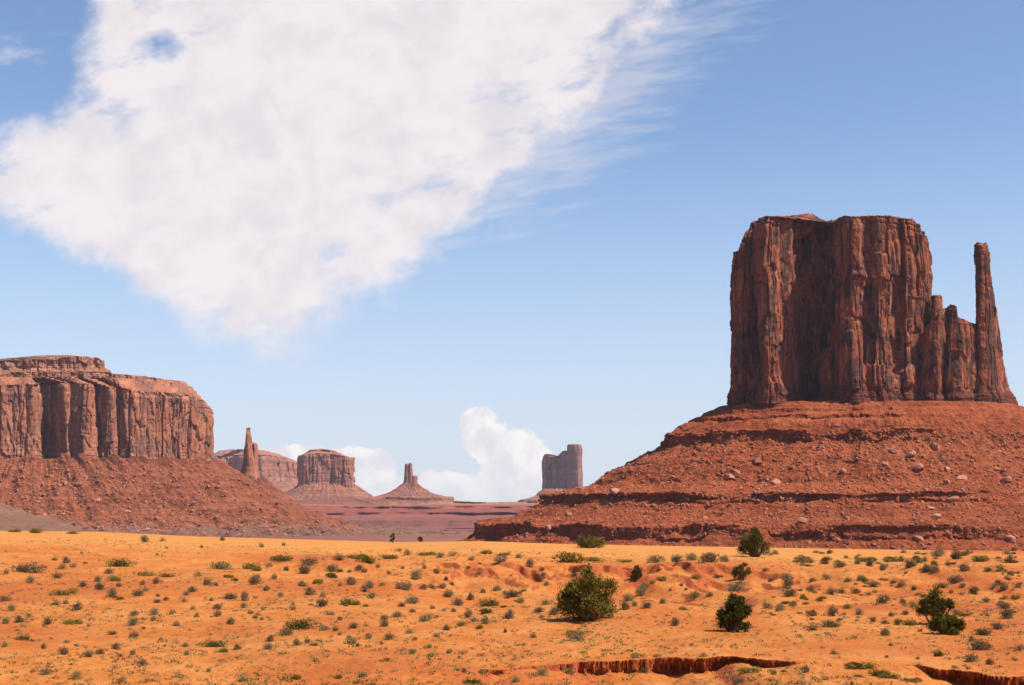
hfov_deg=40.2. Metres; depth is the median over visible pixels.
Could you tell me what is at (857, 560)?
grass tussock
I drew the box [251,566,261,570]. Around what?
green shrub
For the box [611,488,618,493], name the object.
boulder
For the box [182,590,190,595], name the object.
sagebrush
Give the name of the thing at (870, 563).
sagebrush
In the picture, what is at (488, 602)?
green shrub
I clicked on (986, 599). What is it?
sagebrush
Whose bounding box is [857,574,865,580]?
sagebrush
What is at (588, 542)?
juniper tree
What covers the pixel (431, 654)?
grass tussock
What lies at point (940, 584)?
green shrub
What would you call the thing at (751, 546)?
juniper tree
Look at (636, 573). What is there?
juniper tree
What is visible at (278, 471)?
shadowed mesa
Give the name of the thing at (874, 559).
green shrub
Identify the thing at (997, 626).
sagebrush
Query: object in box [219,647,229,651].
green shrub
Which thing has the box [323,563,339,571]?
sagebrush
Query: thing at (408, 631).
grass tussock
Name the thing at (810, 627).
sagebrush
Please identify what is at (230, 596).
sagebrush
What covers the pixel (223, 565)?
grass tussock
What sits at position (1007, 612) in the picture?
sagebrush
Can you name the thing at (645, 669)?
sagebrush
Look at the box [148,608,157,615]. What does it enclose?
sagebrush
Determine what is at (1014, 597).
green shrub
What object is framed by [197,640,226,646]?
green shrub
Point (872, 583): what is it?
sagebrush
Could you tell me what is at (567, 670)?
grass tussock
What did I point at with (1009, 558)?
sagebrush
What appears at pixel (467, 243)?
sky
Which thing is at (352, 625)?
sagebrush
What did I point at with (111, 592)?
sagebrush
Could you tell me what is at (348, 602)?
green shrub
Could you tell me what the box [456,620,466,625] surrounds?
grass tussock
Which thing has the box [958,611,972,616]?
green shrub
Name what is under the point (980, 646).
sagebrush
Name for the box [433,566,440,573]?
sagebrush
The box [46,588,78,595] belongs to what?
green shrub
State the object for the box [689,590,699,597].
grass tussock
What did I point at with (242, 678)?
grass tussock
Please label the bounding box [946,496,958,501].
boulder
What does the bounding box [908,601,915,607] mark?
sagebrush
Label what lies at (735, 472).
boulder
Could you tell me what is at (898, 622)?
sagebrush
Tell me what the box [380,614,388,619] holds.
sagebrush
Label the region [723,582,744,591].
sagebrush
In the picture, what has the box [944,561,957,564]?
green shrub
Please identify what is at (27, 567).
sagebrush
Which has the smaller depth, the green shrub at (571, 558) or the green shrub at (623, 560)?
the green shrub at (571, 558)
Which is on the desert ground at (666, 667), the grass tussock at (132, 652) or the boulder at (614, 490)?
the grass tussock at (132, 652)
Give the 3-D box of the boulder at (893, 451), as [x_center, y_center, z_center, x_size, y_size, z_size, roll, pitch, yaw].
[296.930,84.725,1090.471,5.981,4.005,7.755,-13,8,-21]
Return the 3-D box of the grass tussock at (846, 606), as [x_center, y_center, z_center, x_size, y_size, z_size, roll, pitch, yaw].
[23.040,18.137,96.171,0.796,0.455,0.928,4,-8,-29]
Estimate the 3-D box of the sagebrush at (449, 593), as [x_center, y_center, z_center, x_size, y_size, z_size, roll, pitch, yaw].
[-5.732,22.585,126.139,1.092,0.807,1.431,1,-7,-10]
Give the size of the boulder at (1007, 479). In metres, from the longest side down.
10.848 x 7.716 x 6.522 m
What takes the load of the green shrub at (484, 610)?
on the desert ground at (666, 667)
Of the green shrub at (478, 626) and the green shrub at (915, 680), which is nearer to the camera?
the green shrub at (915, 680)
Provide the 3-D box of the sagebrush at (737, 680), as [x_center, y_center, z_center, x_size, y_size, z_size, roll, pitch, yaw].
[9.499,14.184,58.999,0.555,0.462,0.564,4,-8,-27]
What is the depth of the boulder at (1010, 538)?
948.37 m
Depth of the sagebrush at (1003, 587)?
129.81 m
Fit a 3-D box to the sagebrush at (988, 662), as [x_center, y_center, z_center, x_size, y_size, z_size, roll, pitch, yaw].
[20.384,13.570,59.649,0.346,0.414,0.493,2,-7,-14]
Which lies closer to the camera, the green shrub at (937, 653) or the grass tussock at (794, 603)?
the green shrub at (937, 653)
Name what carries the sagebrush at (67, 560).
on the desert ground at (666, 667)
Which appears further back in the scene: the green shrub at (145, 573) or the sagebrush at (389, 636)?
the green shrub at (145, 573)
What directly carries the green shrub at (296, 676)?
on the desert ground at (666, 667)
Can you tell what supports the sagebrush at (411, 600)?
on the desert ground at (666, 667)
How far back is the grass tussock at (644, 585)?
145.74 m
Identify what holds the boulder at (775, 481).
on the talus rubble at (792, 537)
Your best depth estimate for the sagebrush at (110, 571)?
135.10 m
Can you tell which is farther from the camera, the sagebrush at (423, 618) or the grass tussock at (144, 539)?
the grass tussock at (144, 539)
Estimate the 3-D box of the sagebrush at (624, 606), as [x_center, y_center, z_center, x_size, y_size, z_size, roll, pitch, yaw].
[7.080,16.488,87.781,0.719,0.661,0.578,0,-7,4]
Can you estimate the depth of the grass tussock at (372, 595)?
106.72 m
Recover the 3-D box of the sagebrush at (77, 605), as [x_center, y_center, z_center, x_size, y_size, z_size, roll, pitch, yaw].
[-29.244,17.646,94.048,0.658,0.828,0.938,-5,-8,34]
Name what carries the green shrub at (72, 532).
on the desert ground at (666, 667)
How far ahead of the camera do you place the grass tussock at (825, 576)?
147.17 m
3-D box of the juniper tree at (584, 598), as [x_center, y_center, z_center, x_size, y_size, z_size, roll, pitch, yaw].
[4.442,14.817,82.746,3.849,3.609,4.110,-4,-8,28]
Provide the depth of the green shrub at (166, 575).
132.85 m
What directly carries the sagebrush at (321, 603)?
on the desert ground at (666, 667)
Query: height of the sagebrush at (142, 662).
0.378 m
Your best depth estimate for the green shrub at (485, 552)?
186.63 m
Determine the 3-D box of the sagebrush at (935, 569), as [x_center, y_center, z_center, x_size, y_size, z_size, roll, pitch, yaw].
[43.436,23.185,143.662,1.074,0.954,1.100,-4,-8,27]
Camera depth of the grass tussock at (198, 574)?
131.69 m
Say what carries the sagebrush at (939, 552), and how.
on the desert ground at (666, 667)
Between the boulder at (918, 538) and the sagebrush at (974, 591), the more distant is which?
the boulder at (918, 538)
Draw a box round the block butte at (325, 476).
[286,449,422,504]
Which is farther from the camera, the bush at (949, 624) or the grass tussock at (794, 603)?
the grass tussock at (794, 603)
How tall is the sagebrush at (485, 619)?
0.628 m
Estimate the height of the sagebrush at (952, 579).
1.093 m
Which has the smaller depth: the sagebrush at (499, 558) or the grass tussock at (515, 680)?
the grass tussock at (515, 680)
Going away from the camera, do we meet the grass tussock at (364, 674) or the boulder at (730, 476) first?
the grass tussock at (364, 674)
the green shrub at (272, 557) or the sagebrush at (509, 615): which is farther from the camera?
the green shrub at (272, 557)
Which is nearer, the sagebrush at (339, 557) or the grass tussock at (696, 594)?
the grass tussock at (696, 594)
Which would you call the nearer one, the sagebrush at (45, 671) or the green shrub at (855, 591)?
the sagebrush at (45, 671)
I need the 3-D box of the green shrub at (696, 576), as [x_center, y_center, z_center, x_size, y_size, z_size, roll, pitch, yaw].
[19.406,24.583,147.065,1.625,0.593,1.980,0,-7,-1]
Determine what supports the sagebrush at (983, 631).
on the desert ground at (666, 667)
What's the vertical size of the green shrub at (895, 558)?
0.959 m
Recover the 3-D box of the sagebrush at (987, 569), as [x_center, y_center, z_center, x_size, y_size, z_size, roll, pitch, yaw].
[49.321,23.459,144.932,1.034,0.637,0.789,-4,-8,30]
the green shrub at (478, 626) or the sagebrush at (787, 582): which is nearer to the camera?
the green shrub at (478, 626)
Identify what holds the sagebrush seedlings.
on the desert ground at (666, 667)
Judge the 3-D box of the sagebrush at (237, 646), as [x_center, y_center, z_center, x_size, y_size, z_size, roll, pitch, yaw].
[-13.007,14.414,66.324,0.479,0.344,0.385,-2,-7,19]
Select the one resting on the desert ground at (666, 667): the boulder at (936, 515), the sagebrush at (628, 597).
the sagebrush at (628, 597)
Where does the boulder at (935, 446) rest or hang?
on the talus rubble at (792, 537)
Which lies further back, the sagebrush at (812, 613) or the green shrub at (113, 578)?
the green shrub at (113, 578)
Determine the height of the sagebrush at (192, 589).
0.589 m
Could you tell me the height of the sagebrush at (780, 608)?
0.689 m
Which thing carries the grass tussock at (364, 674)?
on the desert ground at (666, 667)
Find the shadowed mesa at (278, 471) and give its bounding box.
[213,449,297,492]
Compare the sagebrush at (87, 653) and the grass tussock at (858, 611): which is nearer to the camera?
the sagebrush at (87, 653)
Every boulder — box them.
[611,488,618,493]
[723,473,734,479]
[732,469,739,476]
[752,458,761,463]
[770,479,780,484]
[798,517,806,523]
[839,469,846,474]
[881,461,888,466]
[888,449,897,453]
[906,450,915,456]
[913,463,924,469]
[913,536,922,540]
[931,441,939,449]
[931,513,941,518]
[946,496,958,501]
[956,475,966,480]
[1001,476,1011,482]
[1004,535,1015,542]
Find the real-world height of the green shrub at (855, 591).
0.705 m
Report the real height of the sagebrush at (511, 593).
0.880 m
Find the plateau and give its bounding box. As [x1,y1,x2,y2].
[301,501,539,531]
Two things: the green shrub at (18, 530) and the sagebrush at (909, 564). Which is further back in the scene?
the green shrub at (18, 530)
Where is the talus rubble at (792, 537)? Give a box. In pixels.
[499,429,1023,550]
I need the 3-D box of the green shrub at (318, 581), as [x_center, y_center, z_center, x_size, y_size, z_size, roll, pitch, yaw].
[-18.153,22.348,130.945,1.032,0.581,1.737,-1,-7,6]
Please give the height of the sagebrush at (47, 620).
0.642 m
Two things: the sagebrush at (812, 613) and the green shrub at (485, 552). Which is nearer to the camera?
the sagebrush at (812, 613)
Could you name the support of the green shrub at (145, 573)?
on the desert ground at (666, 667)
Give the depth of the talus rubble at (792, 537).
1069.89 m
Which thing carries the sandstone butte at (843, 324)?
on the desert ground at (666, 667)
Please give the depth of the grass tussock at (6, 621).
83.50 m
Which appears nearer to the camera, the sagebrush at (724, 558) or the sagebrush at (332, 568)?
the sagebrush at (332, 568)
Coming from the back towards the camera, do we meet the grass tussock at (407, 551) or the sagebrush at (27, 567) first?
the grass tussock at (407, 551)
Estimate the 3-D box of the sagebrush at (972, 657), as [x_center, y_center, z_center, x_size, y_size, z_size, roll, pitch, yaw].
[19.815,13.553,60.401,0.644,0.577,0.634,-4,-8,29]
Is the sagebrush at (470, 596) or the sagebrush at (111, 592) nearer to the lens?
the sagebrush at (111, 592)
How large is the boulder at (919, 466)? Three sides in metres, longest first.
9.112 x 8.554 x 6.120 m
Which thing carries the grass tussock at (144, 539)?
on the desert ground at (666, 667)
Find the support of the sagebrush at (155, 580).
on the desert ground at (666, 667)
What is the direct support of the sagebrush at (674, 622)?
on the desert ground at (666, 667)
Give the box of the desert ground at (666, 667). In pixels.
[0,531,1023,684]
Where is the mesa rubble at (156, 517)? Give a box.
[0,457,360,536]
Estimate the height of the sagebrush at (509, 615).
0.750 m
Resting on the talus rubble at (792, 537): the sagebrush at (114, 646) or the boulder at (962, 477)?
the boulder at (962, 477)
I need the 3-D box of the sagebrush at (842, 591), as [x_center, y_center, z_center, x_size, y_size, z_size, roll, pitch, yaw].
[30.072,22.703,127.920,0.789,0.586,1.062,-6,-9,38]
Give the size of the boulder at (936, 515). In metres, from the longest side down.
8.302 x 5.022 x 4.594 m
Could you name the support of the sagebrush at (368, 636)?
on the desert ground at (666, 667)
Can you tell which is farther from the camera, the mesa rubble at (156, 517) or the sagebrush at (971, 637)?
the mesa rubble at (156, 517)
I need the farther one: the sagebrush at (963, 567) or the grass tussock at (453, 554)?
the grass tussock at (453, 554)
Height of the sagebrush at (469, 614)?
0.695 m
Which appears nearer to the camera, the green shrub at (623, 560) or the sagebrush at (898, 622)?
the sagebrush at (898, 622)
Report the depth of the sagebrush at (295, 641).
68.99 m
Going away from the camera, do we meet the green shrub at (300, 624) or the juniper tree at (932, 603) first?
the green shrub at (300, 624)
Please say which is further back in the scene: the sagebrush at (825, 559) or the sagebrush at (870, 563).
the sagebrush at (825, 559)
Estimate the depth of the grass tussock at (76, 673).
56.05 m
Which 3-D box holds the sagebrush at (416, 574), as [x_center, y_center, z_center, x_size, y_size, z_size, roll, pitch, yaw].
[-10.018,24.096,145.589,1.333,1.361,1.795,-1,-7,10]
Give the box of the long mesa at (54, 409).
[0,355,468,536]
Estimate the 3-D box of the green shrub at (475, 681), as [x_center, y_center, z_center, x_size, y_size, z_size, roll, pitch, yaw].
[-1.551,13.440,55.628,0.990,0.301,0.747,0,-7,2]
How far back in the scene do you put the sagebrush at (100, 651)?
64.71 m
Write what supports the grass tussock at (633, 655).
on the desert ground at (666, 667)
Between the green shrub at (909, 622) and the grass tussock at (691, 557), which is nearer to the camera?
the green shrub at (909, 622)
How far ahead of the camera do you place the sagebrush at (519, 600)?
124.15 m
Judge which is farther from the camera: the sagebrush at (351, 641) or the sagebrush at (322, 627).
the sagebrush at (322, 627)
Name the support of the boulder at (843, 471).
on the talus rubble at (792, 537)
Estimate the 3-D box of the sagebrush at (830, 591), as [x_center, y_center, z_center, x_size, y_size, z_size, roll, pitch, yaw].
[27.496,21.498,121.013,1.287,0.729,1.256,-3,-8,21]
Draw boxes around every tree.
[389,533,395,542]
[551,563,620,620]
[574,534,605,547]
[630,565,642,580]
[713,593,752,631]
[731,562,752,579]
[734,524,772,556]
[912,585,958,622]
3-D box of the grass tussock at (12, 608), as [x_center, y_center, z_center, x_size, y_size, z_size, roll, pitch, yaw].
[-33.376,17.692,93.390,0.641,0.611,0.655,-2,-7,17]
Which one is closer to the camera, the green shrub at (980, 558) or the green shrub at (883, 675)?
the green shrub at (883, 675)
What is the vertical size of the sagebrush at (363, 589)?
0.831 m
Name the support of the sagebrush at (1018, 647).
on the desert ground at (666, 667)
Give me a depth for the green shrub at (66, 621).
83.54 m
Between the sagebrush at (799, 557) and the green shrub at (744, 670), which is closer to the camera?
the green shrub at (744, 670)
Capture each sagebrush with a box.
[0,595,11,600]
[11,561,49,572]
[14,614,26,622]
[24,576,35,583]
[37,666,51,674]
[42,615,55,624]
[51,571,62,577]
[57,645,69,654]
[61,556,70,562]
[70,600,82,610]
[79,580,87,586]
[82,649,94,656]
[94,575,102,581]
[94,581,104,589]
[94,648,104,653]
[103,566,114,573]
[106,586,116,596]
[111,642,120,649]
[127,617,139,625]
[128,630,138,637]
[130,610,138,615]
[131,589,143,595]
[137,659,150,665]
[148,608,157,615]
[152,577,160,583]
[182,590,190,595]
[187,586,198,591]
[200,578,212,585]
[212,603,221,608]
[213,607,221,616]
[221,592,238,598]
[234,644,242,649]
[241,590,248,600]
[247,575,262,584]
[250,573,261,580]
[261,641,272,649]
[262,585,269,590]
[265,634,273,641]
[280,625,293,635]
[292,638,301,644]
[296,580,308,586]
[297,563,311,573]
[298,555,318,565]
[303,586,316,594]
[316,598,328,606]
[318,624,328,630]
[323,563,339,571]
[332,553,346,559]
[344,576,357,584]
[344,635,356,644]
[348,621,359,628]
[353,565,363,570]
[359,584,370,591]
[363,580,373,588]
[364,633,371,639]
[379,619,389,626]
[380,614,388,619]
[383,631,394,639]
[395,579,412,590]
[405,594,419,603]
[411,569,422,579]
[418,583,427,589]
[418,613,432,620]
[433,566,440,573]
[437,583,445,588]
[442,589,454,596]
[443,624,450,629]
[450,597,462,605]
[464,608,472,617]
[467,591,474,599]
[480,614,491,623]
[492,554,507,561]
[502,608,514,618]
[506,589,521,596]
[517,597,524,602]
[525,557,533,567]
[532,607,544,612]
[540,571,546,578]
[548,606,559,614]
[564,631,585,640]
[619,601,628,609]
[622,593,633,600]
[638,665,650,672]
[642,601,653,608]
[669,616,679,625]
[671,554,683,561]
[698,551,720,562]
[719,555,727,561]
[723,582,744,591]
[732,675,743,683]
[762,602,773,608]
[774,602,784,611]
[781,587,798,596]
[782,576,793,585]
[795,554,808,561]
[801,664,809,672]
[805,608,816,615]
[806,623,819,629]
[818,619,841,626]
[819,556,829,563]
[824,587,837,594]
[824,605,838,616]
[833,560,846,566]
[837,589,845,593]
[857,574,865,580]
[865,579,880,586]
[866,560,873,566]
[869,616,875,621]
[875,594,891,603]
[893,618,901,624]
[897,581,905,586]
[902,558,915,567]
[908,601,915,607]
[921,563,931,571]
[930,547,946,556]
[930,565,939,572]
[947,574,964,583]
[950,549,962,558]
[952,608,959,614]
[957,563,970,571]
[964,651,978,661]
[965,639,994,650]
[968,586,978,594]
[968,635,976,641]
[970,626,992,634]
[981,596,991,602]
[984,566,993,571]
[986,658,995,664]
[990,621,1005,629]
[996,600,1010,608]
[998,607,1013,618]
[999,583,1008,590]
[1001,555,1014,562]
[1007,571,1014,575]
[1014,582,1021,587]
[1014,643,1023,650]
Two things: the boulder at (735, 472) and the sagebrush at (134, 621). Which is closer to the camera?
the sagebrush at (134, 621)
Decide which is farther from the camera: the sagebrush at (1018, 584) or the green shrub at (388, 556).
the green shrub at (388, 556)
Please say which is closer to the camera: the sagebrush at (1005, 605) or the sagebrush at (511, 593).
the sagebrush at (1005, 605)
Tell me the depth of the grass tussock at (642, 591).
143.71 m
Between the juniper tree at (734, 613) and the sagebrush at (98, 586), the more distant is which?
the sagebrush at (98, 586)
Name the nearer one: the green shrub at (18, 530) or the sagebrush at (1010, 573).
the sagebrush at (1010, 573)
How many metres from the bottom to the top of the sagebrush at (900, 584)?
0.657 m
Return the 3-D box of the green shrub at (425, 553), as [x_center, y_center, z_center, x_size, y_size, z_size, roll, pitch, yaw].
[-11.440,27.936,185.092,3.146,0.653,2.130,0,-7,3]
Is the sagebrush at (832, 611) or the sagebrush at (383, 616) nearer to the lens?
the sagebrush at (383, 616)
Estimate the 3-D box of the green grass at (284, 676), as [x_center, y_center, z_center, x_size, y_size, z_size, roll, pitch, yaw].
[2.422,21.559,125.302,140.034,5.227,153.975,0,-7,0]
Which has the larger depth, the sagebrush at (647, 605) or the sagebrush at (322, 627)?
the sagebrush at (647, 605)
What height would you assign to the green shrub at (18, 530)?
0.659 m
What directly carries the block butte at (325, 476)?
on the plateau
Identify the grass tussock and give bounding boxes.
[1,616,10,623]
[6,604,15,610]
[58,563,66,568]
[70,670,83,679]
[129,648,135,654]
[139,534,149,541]
[171,670,181,677]
[178,596,188,601]
[192,570,201,576]
[204,560,234,569]
[226,616,235,624]
[236,673,246,681]
[240,602,247,607]
[323,610,335,614]
[358,671,367,676]
[366,591,376,598]
[391,611,403,617]
[403,548,411,554]
[405,628,416,633]
[408,648,416,654]
[427,652,436,656]
[449,551,458,555]
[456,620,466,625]
[491,584,500,590]
[510,677,522,682]
[535,666,548,675]
[562,666,574,673]
[631,652,638,657]
[635,587,647,595]
[638,582,649,588]
[646,554,665,562]
[683,553,698,560]
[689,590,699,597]
[780,572,790,578]
[789,600,798,606]
[820,572,831,579]
[842,604,852,608]
[854,557,860,563]
[855,608,864,614]
[879,626,890,635]
[994,563,1003,570]
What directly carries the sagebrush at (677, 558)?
on the desert ground at (666, 667)
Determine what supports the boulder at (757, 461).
on the talus rubble at (792, 537)
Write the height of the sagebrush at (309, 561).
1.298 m
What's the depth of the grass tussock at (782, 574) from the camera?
150.69 m
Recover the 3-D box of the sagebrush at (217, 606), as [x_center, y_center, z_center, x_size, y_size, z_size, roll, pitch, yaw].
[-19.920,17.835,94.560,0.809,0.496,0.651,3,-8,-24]
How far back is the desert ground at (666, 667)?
87.11 m
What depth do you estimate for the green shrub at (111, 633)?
76.84 m
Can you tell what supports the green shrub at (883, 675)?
on the desert ground at (666, 667)
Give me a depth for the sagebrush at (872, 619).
83.34 m
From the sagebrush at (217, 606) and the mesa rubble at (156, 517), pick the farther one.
the mesa rubble at (156, 517)
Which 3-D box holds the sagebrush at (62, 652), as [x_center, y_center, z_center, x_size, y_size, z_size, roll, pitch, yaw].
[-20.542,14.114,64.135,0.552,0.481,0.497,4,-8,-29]
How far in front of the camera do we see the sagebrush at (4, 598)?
100.35 m
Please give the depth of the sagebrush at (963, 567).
143.68 m
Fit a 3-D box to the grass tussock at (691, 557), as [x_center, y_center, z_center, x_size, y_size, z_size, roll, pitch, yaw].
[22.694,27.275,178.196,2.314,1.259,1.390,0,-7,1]
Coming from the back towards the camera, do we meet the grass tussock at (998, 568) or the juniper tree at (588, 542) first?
the juniper tree at (588, 542)
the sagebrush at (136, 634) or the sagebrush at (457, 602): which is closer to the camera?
the sagebrush at (136, 634)
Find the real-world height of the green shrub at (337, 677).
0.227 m
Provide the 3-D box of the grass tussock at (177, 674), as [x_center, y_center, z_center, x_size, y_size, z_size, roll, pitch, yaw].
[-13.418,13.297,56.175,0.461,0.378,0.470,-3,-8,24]
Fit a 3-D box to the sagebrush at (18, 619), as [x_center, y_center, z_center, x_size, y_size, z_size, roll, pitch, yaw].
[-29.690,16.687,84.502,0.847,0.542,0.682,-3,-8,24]
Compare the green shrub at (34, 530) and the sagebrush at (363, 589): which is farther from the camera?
the green shrub at (34, 530)
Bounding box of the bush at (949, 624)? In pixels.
[926,613,966,634]
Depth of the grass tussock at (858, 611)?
90.15 m
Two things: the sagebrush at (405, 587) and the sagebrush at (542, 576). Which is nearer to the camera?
the sagebrush at (405, 587)
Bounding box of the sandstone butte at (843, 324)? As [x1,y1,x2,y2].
[458,213,1023,550]
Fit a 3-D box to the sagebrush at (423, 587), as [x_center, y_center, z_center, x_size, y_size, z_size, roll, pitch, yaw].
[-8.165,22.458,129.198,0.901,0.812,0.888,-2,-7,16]
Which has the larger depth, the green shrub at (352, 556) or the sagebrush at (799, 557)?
the sagebrush at (799, 557)
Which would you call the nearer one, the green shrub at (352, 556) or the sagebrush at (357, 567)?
the sagebrush at (357, 567)
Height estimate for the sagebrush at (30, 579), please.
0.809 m
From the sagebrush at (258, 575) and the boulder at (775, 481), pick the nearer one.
the sagebrush at (258, 575)
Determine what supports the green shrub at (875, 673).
on the desert ground at (666, 667)
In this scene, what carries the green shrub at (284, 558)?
on the desert ground at (666, 667)
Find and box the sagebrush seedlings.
[0,538,1023,684]
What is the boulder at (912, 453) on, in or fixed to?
on the talus rubble at (792, 537)
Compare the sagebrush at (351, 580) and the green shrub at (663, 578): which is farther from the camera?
the green shrub at (663, 578)
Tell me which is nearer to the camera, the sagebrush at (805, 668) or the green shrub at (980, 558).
the sagebrush at (805, 668)
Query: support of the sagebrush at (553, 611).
on the desert ground at (666, 667)
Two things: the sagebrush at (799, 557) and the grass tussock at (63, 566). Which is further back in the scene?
the sagebrush at (799, 557)
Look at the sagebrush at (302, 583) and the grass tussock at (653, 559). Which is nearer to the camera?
the sagebrush at (302, 583)
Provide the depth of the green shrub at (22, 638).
72.84 m
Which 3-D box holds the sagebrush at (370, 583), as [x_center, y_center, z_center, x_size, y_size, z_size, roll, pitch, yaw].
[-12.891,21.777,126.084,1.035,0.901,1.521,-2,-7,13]
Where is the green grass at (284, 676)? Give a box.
[0,544,1020,684]
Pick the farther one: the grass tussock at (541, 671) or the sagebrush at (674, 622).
the sagebrush at (674, 622)
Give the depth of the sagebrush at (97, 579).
123.33 m
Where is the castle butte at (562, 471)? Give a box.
[517,444,582,501]
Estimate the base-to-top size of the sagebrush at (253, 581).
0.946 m
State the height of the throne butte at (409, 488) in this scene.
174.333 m
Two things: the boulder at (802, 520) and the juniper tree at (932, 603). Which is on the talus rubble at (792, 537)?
the boulder at (802, 520)
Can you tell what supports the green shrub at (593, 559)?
on the desert ground at (666, 667)
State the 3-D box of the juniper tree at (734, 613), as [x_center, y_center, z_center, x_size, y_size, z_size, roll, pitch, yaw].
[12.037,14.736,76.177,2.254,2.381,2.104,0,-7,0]
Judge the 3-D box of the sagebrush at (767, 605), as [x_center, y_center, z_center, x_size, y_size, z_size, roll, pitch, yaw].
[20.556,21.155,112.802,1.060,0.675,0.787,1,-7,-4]
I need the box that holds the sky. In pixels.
[0,0,1023,501]
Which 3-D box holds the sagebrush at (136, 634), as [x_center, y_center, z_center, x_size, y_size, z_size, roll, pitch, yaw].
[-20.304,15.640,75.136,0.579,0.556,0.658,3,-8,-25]
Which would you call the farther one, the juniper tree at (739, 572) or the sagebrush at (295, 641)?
the juniper tree at (739, 572)
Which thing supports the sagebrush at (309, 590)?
on the desert ground at (666, 667)
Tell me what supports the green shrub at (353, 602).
on the desert ground at (666, 667)
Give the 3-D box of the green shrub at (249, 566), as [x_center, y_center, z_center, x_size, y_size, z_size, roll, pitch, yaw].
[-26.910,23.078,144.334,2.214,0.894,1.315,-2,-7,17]
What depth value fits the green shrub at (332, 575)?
141.55 m
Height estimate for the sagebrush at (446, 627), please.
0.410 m
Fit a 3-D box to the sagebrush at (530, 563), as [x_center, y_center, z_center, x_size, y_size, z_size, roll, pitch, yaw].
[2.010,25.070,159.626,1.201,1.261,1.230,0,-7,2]
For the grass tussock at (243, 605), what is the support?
on the desert ground at (666, 667)
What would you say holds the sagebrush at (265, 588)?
on the desert ground at (666, 667)
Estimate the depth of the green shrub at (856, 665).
59.32 m
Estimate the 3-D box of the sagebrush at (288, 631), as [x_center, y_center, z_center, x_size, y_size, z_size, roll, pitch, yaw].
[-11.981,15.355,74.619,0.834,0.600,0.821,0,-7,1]
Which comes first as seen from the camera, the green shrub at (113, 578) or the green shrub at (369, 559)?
the green shrub at (113, 578)
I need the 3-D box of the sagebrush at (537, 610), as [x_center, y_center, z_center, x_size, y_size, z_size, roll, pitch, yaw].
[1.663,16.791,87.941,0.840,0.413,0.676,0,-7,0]
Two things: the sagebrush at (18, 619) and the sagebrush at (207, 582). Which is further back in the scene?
the sagebrush at (207, 582)
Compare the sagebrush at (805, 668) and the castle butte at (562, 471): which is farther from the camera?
the castle butte at (562, 471)
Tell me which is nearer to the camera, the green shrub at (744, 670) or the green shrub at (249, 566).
the green shrub at (744, 670)
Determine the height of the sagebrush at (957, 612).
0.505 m
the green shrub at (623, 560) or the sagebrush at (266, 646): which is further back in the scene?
the green shrub at (623, 560)
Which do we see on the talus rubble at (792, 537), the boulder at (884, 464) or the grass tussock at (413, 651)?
the boulder at (884, 464)
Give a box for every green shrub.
[5,529,22,531]
[15,633,31,640]
[28,528,42,532]
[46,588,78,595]
[59,619,83,624]
[66,531,80,533]
[104,575,121,580]
[105,558,136,566]
[106,630,117,634]
[131,570,157,575]
[157,573,177,576]
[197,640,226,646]
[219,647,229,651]
[242,563,260,568]
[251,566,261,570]
[268,554,281,560]
[274,555,292,560]
[282,617,321,629]
[289,673,301,679]
[312,579,322,583]
[324,572,337,577]
[333,674,342,678]
[337,597,351,604]
[345,553,368,558]
[351,599,360,604]
[355,555,375,563]
[375,553,397,558]
[413,551,436,555]
[462,677,481,684]
[475,624,482,628]
[477,598,499,605]
[478,608,492,613]
[479,549,492,553]
[551,551,589,562]
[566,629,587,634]
[584,555,606,561]
[616,559,632,561]
[655,576,666,580]
[689,574,703,578]
[736,666,761,673]
[845,661,877,668]
[850,587,860,593]
[855,557,877,561]
[868,668,890,676]
[878,672,900,678]
[883,556,906,561]
[902,620,917,625]
[904,677,921,682]
[932,582,948,587]
[932,649,942,656]
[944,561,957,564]
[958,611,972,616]
[971,554,989,561]
[1009,594,1022,598]
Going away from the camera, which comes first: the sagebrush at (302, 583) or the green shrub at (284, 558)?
the sagebrush at (302, 583)
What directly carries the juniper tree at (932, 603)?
on the desert ground at (666, 667)
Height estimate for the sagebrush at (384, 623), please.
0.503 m
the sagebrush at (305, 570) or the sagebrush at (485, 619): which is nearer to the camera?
the sagebrush at (485, 619)
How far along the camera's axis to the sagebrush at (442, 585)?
137.08 m
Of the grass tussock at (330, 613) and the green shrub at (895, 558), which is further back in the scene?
the green shrub at (895, 558)
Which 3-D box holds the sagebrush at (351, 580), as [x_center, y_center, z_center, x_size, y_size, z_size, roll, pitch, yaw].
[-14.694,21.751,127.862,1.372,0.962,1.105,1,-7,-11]
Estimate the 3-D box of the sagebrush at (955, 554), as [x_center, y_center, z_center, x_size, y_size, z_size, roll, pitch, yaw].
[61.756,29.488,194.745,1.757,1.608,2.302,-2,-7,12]
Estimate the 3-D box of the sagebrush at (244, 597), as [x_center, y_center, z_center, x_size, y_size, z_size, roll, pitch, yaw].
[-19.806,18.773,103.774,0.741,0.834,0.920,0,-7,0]
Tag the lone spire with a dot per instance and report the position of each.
(250, 467)
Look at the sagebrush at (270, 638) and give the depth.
71.07 m
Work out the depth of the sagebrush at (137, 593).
105.40 m
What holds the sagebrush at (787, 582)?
on the desert ground at (666, 667)
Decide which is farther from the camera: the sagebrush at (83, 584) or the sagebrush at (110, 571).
the sagebrush at (110, 571)
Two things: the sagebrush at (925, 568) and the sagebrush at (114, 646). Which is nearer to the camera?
the sagebrush at (114, 646)
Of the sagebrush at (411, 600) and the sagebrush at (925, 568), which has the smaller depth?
the sagebrush at (411, 600)
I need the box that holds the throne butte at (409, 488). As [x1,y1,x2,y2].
[374,463,469,501]
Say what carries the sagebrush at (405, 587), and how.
on the desert ground at (666, 667)

